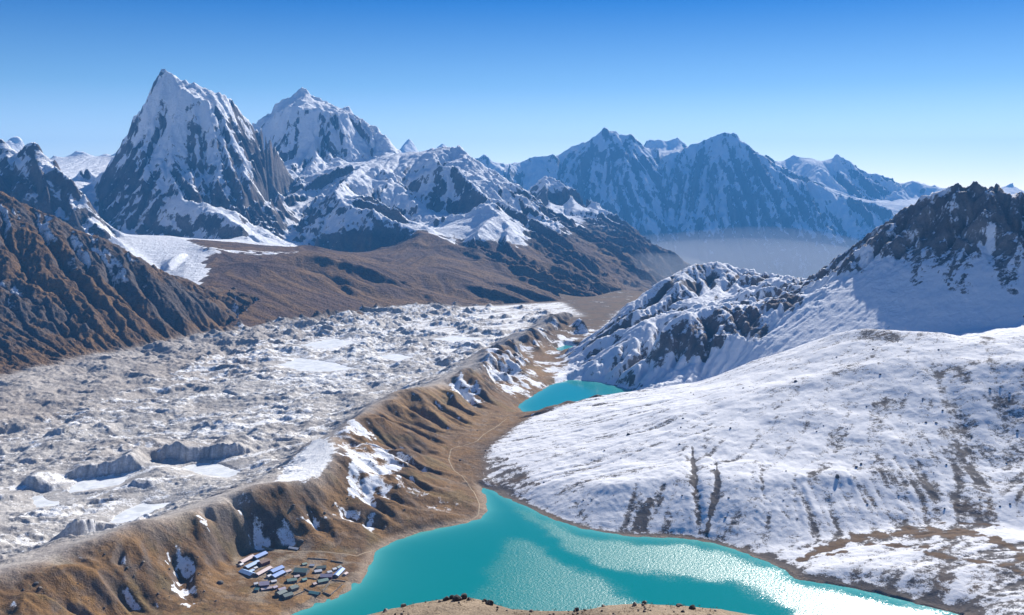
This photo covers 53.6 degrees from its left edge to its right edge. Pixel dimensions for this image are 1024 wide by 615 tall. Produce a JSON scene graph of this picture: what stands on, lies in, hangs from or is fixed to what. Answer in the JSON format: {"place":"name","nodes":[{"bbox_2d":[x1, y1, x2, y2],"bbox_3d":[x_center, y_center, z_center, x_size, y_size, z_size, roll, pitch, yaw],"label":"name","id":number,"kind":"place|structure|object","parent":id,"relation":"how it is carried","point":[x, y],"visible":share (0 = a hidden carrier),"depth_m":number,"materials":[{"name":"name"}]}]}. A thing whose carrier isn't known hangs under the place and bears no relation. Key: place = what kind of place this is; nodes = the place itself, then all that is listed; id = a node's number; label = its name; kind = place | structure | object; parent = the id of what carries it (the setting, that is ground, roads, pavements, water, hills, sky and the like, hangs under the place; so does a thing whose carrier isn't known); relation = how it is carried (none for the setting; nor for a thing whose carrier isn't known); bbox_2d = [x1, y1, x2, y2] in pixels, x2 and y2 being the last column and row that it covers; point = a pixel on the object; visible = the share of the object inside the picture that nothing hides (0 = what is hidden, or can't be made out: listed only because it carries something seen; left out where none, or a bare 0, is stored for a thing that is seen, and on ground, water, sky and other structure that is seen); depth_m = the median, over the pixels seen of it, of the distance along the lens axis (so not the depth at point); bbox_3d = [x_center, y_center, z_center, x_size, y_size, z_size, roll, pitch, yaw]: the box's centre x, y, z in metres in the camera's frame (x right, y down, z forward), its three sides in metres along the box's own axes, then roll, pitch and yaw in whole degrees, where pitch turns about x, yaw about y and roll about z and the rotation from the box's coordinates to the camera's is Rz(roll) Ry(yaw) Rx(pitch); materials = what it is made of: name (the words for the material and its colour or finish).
{"place":"outdoors","nodes":[
{"label":"outdoors","id":0,"kind":"place"},
{"bbox_2d":[5,136,24,151],"bbox_3d":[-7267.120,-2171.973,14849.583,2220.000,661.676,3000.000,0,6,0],"label":"mountain","id":1,"kind":"structure","parent":0,"point":[16,143],"depth_m":14729.34,"materials":[{"name":"white snow"}]},
{"bbox_2d":[32,496,59,507],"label":"pond","id":2,"kind":"structure","parent":0,"point":[40,501],"depth_m":1938.29,"materials":[{"name":"white ice"}]},
{"bbox_2d":[0,139,111,240],"bbox_3d":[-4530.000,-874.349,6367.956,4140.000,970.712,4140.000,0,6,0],"label":"mountain","id":3,"kind":"structure","parent":0,"point":[32,175],"depth_m":6359.62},
{"bbox_2d":[50,149,125,226],"bbox_3d":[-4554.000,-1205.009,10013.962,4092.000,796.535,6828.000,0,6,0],"label":"glacier","id":4,"kind":"object","parent":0,"point":[99,189],"visible":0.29,"depth_m":9342.84,"materials":[{"name":"white snow"}]},
{"bbox_2d":[66,151,115,156],"bbox_3d":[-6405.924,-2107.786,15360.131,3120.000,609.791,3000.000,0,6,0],"label":"mountain","id":5,"kind":"structure","parent":0,"point":[86,154],"depth_m":15287.16,"materials":[{"name":"white snow"}]},
{"bbox_2d":[69,476,128,492],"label":"pond","id":6,"kind":"structure","parent":0,"point":[95,483],"depth_m":2057.64,"materials":[{"name":"white ice"}]},
{"bbox_2d":[0,191,229,374],"bbox_3d":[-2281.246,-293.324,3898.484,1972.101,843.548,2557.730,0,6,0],"label":"brown hill","id":7,"kind":"structure","parent":0,"point":[67,291],"depth_m":3928.54,"materials":[{"name":"brown stone"}]},
{"bbox_2d":[110,503,168,522],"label":"pond","id":8,"kind":"structure","parent":0,"point":[133,513],"depth_m":1867.99,"materials":[{"name":"white ice"}]},
{"bbox_2d":[98,218,227,284],"bbox_3d":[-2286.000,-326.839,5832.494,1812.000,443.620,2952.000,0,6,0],"label":"glacier","id":9,"kind":"object","parent":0,"point":[179,256],"visible":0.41,"depth_m":6076.19,"materials":[{"name":"white snow"}]},
{"bbox_2d":[88,69,295,246],"bbox_3d":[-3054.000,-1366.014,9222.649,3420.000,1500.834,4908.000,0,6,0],"label":"mountain","id":10,"kind":"structure","parent":0,"point":[195,158],"depth_m":8429.14,"materials":[{"name":"white snow"}]},
{"bbox_2d":[182,463,239,477],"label":"pond","id":11,"kind":"structure","parent":0,"point":[219,470],"depth_m":2161.47,"materials":[{"name":"white ice"}]},
{"bbox_2d":[0,296,584,572],"bbox_3d":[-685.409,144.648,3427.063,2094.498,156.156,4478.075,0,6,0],"label":"glacier","id":12,"kind":"object","parent":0,"point":[150,420],"visible":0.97,"depth_m":2756.63,"materials":[{"name":"white ice"}]},
{"bbox_2d":[244,129,346,245],"bbox_3d":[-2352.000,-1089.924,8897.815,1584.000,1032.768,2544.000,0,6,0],"label":"mountain","id":13,"kind":"structure","parent":0,"point":[290,229],"depth_m":8806.01,"materials":[{"name":"white snow"}]},
{"bbox_2d":[262,545,355,555],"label":"path","id":14,"kind":"structure","parent":0,"point":[264,547],"depth_m":1690.90,"materials":[{"name":"brown soil"}]},
{"bbox_2d":[278,358,350,371],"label":"pond","id":15,"kind":"structure","parent":0,"point":[300,364],"depth_m":3504.45,"materials":[{"name":"white ice"}]},
{"bbox_2d":[188,239,463,326],"bbox_3d":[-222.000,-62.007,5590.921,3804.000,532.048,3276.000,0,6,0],"label":"hill","id":16,"kind":"structure","parent":0,"point":[296,281],"depth_m":5435.52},
{"bbox_2d":[252,87,401,206],"bbox_3d":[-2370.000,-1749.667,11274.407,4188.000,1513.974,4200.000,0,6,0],"label":"mountain","id":17,"kind":"structure","parent":0,"point":[313,139],"depth_m":11203.06,"materials":[{"name":"white snow"}]},
{"bbox_2d":[303,338,354,348],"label":"pond","id":18,"kind":"structure","parent":0,"point":[329,343],"depth_m":4026.95,"materials":[{"name":"white ice"}]},
{"bbox_2d":[282,164,425,252],"bbox_3d":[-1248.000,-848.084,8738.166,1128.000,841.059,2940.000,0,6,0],"label":"mountain","id":19,"kind":"structure","parent":0,"point":[347,219],"depth_m":8211.42,"materials":[{"name":"white snow"}]},
{"bbox_2d":[329,157,448,226],"bbox_3d":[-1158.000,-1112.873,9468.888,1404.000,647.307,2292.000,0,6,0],"label":"mountain","id":20,"kind":"structure","parent":0,"point":[392,189],"depth_m":9239.03,"materials":[{"name":"white snow"}]},
{"bbox_2d":[379,353,412,360],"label":"pond","id":21,"kind":"structure","parent":0,"point":[396,357],"depth_m":3723.21,"materials":[{"name":"white ice"}]},
{"bbox_2d":[400,139,418,152],"bbox_3d":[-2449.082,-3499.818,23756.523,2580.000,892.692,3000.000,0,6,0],"label":"mountain","id":22,"kind":"structure","parent":0,"point":[408,145],"depth_m":23514.42,"materials":[{"name":"white snow"}]},
{"bbox_2d":[357,419,505,555],"bbox_3d":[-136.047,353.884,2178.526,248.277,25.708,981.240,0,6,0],"label":"path","id":23,"kind":"structure","parent":0,"point":[464,479],"depth_m":2071.83,"materials":[{"name":"brown soil"}]},
{"bbox_2d":[339,229,558,304],"bbox_3d":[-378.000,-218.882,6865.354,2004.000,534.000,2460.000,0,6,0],"label":"hill","id":24,"kind":"structure","parent":0,"point":[423,261],"depth_m":6606.94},
{"bbox_2d":[433,336,479,341],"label":"pond","id":25,"kind":"structure","parent":0,"point":[454,338],"depth_m":4234.07,"materials":[{"name":"white ice"}]},
{"bbox_2d":[0,287,962,614],"bbox_3d":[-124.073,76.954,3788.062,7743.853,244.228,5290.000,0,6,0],"label":"valley ground","id":26,"kind":"structure","parent":0,"point":[360,499],"depth_m":1796.12,"materials":[{"name":"brown soil"}]},
{"bbox_2d":[238,554,254,563],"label":"house","id":27,"kind":"structure","parent":26,"relation":"on","point":[247,559],"depth_m":1636.27,"materials":[{"name":"brown paint"}]},
{"bbox_2d":[238,569,255,577],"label":"house","id":28,"kind":"structure","parent":26,"relation":"on","point":[248,573],"depth_m":1581.91,"materials":[{"name":"metal"}]},
{"bbox_2d":[243,560,258,569],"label":"house","id":29,"kind":"structure","parent":26,"relation":"on","point":[251,565],"depth_m":1613.35,"materials":[{"name":"metal"}]},
{"bbox_2d":[253,551,267,559],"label":"house","id":30,"kind":"structure","parent":26,"relation":"on","point":[261,555],"depth_m":1656.41,"materials":[{"name":"metal"}]},
{"bbox_2d":[255,566,272,576],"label":"house","id":31,"kind":"structure","parent":26,"relation":"on","point":[263,571],"depth_m":1594.47,"materials":[{"name":"brown paint"}]},
{"bbox_2d":[258,558,269,566],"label":"house","id":32,"kind":"structure","parent":26,"relation":"on","point":[264,562],"depth_m":1626.17,"materials":[{"name":"red paint"}]},
{"bbox_2d":[259,581,268,587],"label":"house","id":33,"kind":"structure","parent":26,"relation":"on","point":[262,584],"depth_m":1538.43,"materials":[{"name":"grey paint"}]},
{"bbox_2d":[260,586,272,590],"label":"house","id":34,"kind":"structure","parent":26,"relation":"on","point":[267,588],"depth_m":1534.32,"materials":[{"name":"brown paint"}]},
{"bbox_2d":[268,565,284,573],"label":"house","id":35,"kind":"structure","parent":26,"relation":"on","point":[277,569],"depth_m":1603.80,"materials":[{"name":"metal"}]},
{"bbox_2d":[270,570,285,578],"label":"house","id":36,"kind":"structure","parent":26,"relation":"on","point":[278,574],"depth_m":1583.52,"materials":[{"name":"metal"}]},
{"bbox_2d":[274,589,287,596],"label":"house","id":37,"kind":"structure","parent":26,"relation":"on","point":[280,592],"depth_m":1520.70,"materials":[{"name":"metal"}]},
{"bbox_2d":[281,592,293,598],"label":"house","id":38,"kind":"structure","parent":26,"relation":"on","point":[287,595],"depth_m":1515.52,"materials":[{"name":"metal"}]},
{"bbox_2d":[286,577,296,582],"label":"house","id":39,"kind":"structure","parent":26,"relation":"on","point":[292,580],"depth_m":1568.45,"materials":[{"name":"metal"}]},
{"bbox_2d":[288,585,298,590],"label":"house","id":40,"kind":"structure","parent":26,"relation":"on","point":[294,588],"depth_m":1542.63,"materials":[{"name":"metal"}]},
{"bbox_2d":[288,546,299,550],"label":"house","id":41,"kind":"structure","parent":26,"relation":"on","point":[292,548],"depth_m":1696.77,"materials":[{"name":"metal"}]},
{"bbox_2d":[293,567,309,574],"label":"house","id":42,"kind":"structure","parent":26,"relation":"on","point":[303,571],"depth_m":1603.15,"materials":[{"name":"metal"}]},
{"bbox_2d":[308,591,320,595],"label":"house","id":43,"kind":"structure","parent":26,"relation":"on","point":[316,593],"depth_m":1533.63,"materials":[{"name":"metal"}]},
{"bbox_2d":[314,569,321,573],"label":"house","id":44,"kind":"structure","parent":26,"relation":"on","point":[318,571],"depth_m":1612.43,"materials":[{"name":"metal"}]},
{"bbox_2d":[316,565,325,569],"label":"house","id":45,"kind":"structure","parent":26,"relation":"on","point":[322,567],"depth_m":1628.28,"materials":[{"name":"metal"}]},
{"bbox_2d":[317,578,328,583],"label":"house","id":46,"kind":"structure","parent":26,"relation":"on","point":[324,580],"depth_m":1576.36,"materials":[{"name":"metal"}]},
{"bbox_2d":[320,574,332,578],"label":"house","id":47,"kind":"structure","parent":26,"relation":"on","point":[328,576],"depth_m":1592.16,"materials":[{"name":"grey paint"}]},
{"bbox_2d":[332,567,344,577],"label":"house","id":48,"kind":"structure","parent":26,"relation":"on","point":[339,572],"depth_m":1611.70,"materials":[{"name":"metal"}]},
{"bbox_2d":[422,204,579,300],"bbox_3d":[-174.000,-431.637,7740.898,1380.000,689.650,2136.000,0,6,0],"label":"mountain","id":49,"kind":"structure","parent":0,"point":[489,232],"depth_m":7766.11,"materials":[{"name":"white snow"}]},
{"bbox_2d":[0,0,1023,190],"label":"sky","id":50,"kind":"structure","parent":0,"point":[928,92],"materials":[{"name":"blue"}]},
{"bbox_2d":[376,145,660,296],"bbox_3d":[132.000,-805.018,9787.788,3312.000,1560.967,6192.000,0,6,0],"label":"mountain","id":51,"kind":"structure","parent":0,"point":[458,179],"depth_m":9080.80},
{"bbox_2d":[475,151,575,190],"bbox_3d":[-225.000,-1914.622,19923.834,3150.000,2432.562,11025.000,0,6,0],"label":"mountain","id":52,"kind":"structure","parent":0,"point":[527,174],"depth_m":20242.83,"materials":[{"name":"white snow"}]},
{"bbox_2d":[369,597,750,614],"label":"hillside","id":53,"kind":"structure","parent":0,"point":[423,608],"depth_m":245.54,"materials":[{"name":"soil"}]},
{"bbox_2d":[452,594,461,601],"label":"stone","id":54,"kind":"object","parent":53,"relation":"on","point":[456,597],"visible":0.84,"depth_m":247.84,"materials":[{"name":"grey stone"}]},
{"bbox_2d":[461,593,466,598],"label":"stone","id":55,"kind":"object","parent":53,"relation":"on","point":[463,595],"visible":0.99,"depth_m":249.30,"materials":[{"name":"grey stone"}]},
{"bbox_2d":[485,600,493,604],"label":"stone","id":56,"kind":"object","parent":53,"relation":"on","point":[489,602],"visible":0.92,"depth_m":248.32,"materials":[{"name":"grey stone"}]},
{"bbox_2d":[556,345,572,350],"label":"lake","id":57,"kind":"structure","parent":0,"point":[561,348],"depth_m":4107.04,"materials":[{"name":"teal liquid"}]},
{"bbox_2d":[518,380,631,411],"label":"lake","id":58,"kind":"structure","parent":0,"point":[562,392],"depth_m":3154.54,"materials":[{"name":"teal liquid"}]},
{"bbox_2d":[528,176,691,296],"bbox_3d":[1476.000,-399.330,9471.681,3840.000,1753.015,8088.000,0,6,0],"label":"mountain","id":59,"kind":"structure","parent":0,"point":[636,248],"depth_m":10918.93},
{"bbox_2d":[292,488,957,614],"bbox_3d":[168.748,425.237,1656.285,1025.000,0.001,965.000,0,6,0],"label":"lake","id":60,"kind":"structure","parent":0,"point":[507,552],"depth_m":1622.49,"materials":[{"name":"liquid"}]},
{"bbox_2d":[553,127,714,264],"bbox_3d":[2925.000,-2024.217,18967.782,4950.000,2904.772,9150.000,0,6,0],"label":"mountain","id":61,"kind":"structure","parent":0,"point":[630,179],"depth_m":20029.41,"materials":[{"name":"stone"}]},
{"bbox_2d":[644,137,687,150],"bbox_3d":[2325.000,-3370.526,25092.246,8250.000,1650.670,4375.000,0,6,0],"label":"mountain","id":62,"kind":"structure","parent":0,"point":[672,144],"depth_m":24563.14,"materials":[{"name":"white snow"}]},
{"bbox_2d":[483,329,1023,614],"bbox_3d":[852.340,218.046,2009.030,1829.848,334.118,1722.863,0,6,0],"label":"snowy hill","id":63,"kind":"structure","parent":0,"point":[915,541],"depth_m":2005.89,"materials":[{"name":"white snow"}]},
{"bbox_2d":[659,132,898,278],"bbox_3d":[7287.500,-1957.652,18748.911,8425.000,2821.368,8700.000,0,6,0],"label":"mountain","id":64,"kind":"structure","parent":0,"point":[740,204],"depth_m":19759.75,"materials":[{"name":"stone"}]},
{"bbox_2d":[557,181,1023,390],"bbox_3d":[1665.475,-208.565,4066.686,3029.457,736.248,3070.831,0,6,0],"label":"rocky ridge hill","id":65,"kind":"structure","parent":0,"point":[949,260],"depth_m":3249.56,"materials":[{"name":"white snow"}]},
{"bbox_2d":[775,154,1023,210],"bbox_3d":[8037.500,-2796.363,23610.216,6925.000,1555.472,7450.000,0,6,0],"label":"mountain","id":66,"kind":"structure","parent":0,"point":[837,174],"depth_m":23239.13,"materials":[{"name":"white snow"}]}
]}

